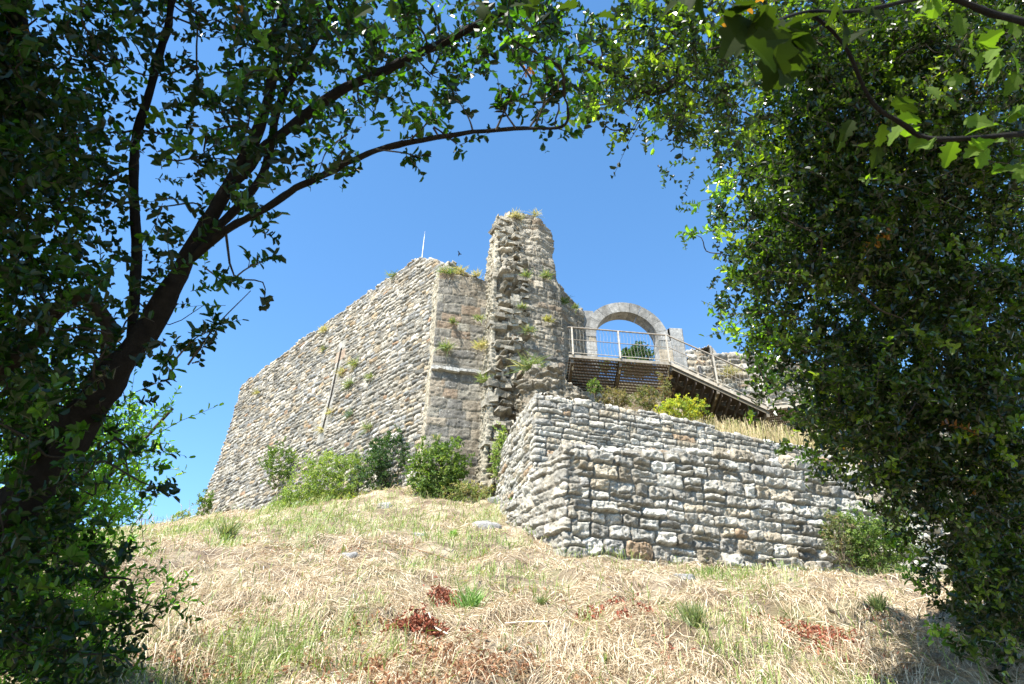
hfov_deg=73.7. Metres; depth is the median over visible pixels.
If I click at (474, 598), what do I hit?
grass tuft
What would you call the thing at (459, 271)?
wall plant
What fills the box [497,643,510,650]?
grass tuft
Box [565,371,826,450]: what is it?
terrace ground
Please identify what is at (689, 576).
rock
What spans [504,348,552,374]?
wall plant
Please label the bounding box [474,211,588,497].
ruined pier
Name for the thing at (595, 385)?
shrub
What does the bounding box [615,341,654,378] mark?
tree
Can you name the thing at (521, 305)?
wall plant
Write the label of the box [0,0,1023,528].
sky
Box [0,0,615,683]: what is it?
box tree
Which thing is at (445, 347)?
wall plant
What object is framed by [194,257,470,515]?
rampart wall
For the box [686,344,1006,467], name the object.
courtyard wall
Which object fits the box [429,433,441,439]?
wall plant
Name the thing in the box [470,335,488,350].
wall plant
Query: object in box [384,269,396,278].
wall plant
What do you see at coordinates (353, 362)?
wall plant
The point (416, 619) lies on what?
dead bracken
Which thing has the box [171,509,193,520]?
shrub
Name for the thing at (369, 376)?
wall plant
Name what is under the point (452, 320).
wall plant
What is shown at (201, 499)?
shrub
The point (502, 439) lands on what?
shrub
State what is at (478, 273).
wall plant
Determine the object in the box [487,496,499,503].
rock
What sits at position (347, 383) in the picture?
wall plant
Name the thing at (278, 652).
grass tuft
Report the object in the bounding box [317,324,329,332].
wall plant
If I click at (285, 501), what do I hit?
weeds
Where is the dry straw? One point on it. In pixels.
(600, 642)
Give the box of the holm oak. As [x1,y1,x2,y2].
[533,0,1023,683]
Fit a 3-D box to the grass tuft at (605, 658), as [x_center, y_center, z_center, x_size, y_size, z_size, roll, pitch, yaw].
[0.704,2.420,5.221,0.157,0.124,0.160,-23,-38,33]
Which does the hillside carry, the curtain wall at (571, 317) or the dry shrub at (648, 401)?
the curtain wall at (571, 317)
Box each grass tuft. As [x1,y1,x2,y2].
[116,663,132,680]
[209,516,244,538]
[262,591,283,604]
[264,642,297,661]
[447,528,458,536]
[450,575,493,608]
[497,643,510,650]
[533,590,548,605]
[596,652,611,662]
[666,597,716,627]
[860,587,891,612]
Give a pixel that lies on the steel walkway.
(722, 401)
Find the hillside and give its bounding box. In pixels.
[0,488,1023,683]
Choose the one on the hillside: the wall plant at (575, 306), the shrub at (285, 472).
the shrub at (285, 472)
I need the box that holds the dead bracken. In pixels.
[81,503,940,683]
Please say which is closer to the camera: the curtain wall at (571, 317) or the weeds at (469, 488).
the weeds at (469, 488)
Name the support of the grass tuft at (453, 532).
on the hillside
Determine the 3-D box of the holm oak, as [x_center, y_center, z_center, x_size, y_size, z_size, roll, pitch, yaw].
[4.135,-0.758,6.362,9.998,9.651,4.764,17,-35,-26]
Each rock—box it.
[339,552,358,557]
[376,502,392,508]
[477,521,501,529]
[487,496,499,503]
[673,574,695,580]
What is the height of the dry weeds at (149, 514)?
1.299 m
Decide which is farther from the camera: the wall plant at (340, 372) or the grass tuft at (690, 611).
the wall plant at (340, 372)
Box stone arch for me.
[583,302,687,385]
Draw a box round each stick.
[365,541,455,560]
[428,612,447,634]
[504,621,548,623]
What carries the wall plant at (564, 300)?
attached to the curtain wall at (571, 317)
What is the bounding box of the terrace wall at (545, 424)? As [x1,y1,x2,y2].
[494,392,879,514]
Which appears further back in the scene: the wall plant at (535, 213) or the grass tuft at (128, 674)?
the wall plant at (535, 213)
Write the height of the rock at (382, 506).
0.371 m
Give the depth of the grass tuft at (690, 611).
6.16 m
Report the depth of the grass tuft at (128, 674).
4.53 m
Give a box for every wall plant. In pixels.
[311,425,324,434]
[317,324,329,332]
[321,407,333,422]
[330,366,347,377]
[339,377,356,390]
[340,409,352,419]
[345,356,358,369]
[358,417,372,436]
[361,371,374,381]
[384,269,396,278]
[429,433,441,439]
[434,337,455,357]
[436,262,458,276]
[448,263,469,275]
[448,316,457,323]
[468,268,483,278]
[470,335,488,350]
[471,313,486,322]
[475,371,498,387]
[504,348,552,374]
[505,208,525,219]
[516,301,527,309]
[518,267,533,278]
[519,323,537,336]
[529,208,543,217]
[539,266,554,279]
[542,315,555,323]
[560,295,572,305]
[570,303,580,312]
[717,360,746,376]
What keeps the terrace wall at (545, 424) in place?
on the hillside
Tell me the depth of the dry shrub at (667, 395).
20.62 m
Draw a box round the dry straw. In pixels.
[1,477,1023,683]
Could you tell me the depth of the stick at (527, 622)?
6.52 m
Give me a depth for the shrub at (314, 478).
23.84 m
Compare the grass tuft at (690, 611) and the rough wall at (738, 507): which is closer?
the grass tuft at (690, 611)
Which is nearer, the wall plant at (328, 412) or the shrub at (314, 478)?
the shrub at (314, 478)
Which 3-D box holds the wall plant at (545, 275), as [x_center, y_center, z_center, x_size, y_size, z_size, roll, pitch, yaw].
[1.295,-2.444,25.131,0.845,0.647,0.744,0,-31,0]
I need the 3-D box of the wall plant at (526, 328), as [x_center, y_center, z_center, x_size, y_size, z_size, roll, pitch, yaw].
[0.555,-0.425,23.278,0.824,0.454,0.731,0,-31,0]
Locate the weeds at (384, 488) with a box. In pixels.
[359,482,411,494]
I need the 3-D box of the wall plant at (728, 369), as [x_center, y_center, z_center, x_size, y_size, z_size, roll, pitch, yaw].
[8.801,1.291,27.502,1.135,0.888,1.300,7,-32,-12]
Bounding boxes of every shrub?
[0,352,223,683]
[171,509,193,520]
[191,488,213,515]
[256,436,296,490]
[280,447,367,503]
[351,424,412,491]
[401,435,474,498]
[485,421,507,485]
[586,377,601,398]
[589,385,634,409]
[624,384,664,411]
[653,393,713,420]
[656,372,672,401]
[818,497,936,575]
[820,509,855,570]
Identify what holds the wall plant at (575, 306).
attached to the curtain wall at (571, 317)
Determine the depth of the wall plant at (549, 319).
23.90 m
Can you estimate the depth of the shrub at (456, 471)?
20.20 m
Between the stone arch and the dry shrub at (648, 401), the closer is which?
the dry shrub at (648, 401)
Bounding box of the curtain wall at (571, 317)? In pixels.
[555,278,586,371]
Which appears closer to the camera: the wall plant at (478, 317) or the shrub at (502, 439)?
the shrub at (502, 439)
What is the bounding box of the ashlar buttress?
[417,268,487,491]
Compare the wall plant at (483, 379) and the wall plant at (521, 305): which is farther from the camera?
the wall plant at (521, 305)
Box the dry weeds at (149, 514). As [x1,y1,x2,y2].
[133,503,206,528]
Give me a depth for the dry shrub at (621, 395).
20.59 m
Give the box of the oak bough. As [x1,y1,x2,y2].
[353,0,1023,182]
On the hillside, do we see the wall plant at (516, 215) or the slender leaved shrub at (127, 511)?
the slender leaved shrub at (127, 511)
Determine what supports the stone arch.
on the terrace ground at (590, 397)
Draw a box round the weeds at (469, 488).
[441,479,495,501]
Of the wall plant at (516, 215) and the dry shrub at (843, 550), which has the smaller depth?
the dry shrub at (843, 550)
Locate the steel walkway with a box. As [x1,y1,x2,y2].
[565,326,844,435]
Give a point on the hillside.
(444, 552)
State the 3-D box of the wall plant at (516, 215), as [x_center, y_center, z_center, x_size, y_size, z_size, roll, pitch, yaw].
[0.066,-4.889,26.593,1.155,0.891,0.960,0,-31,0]
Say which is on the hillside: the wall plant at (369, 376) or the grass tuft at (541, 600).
the grass tuft at (541, 600)
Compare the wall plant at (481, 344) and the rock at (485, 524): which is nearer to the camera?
the rock at (485, 524)
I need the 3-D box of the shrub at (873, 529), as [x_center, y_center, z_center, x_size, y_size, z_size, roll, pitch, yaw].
[8.474,4.669,15.960,2.047,1.970,1.850,23,-38,-33]
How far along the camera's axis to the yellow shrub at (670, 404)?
18.98 m
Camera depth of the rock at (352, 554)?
11.04 m
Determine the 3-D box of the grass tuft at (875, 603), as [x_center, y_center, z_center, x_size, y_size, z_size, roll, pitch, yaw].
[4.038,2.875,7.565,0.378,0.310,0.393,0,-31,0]
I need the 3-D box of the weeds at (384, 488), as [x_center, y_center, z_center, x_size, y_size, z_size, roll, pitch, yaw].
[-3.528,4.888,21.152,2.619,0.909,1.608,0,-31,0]
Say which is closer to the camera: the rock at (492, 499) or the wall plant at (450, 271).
the rock at (492, 499)
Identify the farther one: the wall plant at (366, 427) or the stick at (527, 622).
the wall plant at (366, 427)
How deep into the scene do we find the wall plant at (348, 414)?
26.29 m
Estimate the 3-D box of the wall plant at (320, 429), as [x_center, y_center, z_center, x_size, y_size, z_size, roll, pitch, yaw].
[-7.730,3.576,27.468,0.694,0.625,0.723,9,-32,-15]
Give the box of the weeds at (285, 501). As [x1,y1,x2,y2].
[267,487,325,509]
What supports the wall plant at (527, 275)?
attached to the ruined pier
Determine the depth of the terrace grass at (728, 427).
19.97 m
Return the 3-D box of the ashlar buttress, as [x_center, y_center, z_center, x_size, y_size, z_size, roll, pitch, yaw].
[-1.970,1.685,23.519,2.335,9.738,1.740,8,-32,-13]
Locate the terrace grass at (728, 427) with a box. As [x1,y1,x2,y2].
[571,397,968,473]
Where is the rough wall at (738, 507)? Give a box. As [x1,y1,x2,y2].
[505,441,988,576]
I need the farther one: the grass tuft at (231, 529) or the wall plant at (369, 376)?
the wall plant at (369, 376)
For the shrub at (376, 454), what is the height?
2.328 m
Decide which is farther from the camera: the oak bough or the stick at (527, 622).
the stick at (527, 622)
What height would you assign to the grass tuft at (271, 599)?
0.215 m
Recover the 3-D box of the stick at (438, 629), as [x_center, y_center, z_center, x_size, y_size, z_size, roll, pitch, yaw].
[-0.720,2.564,6.242,0.096,0.313,0.816,10,-32,-16]

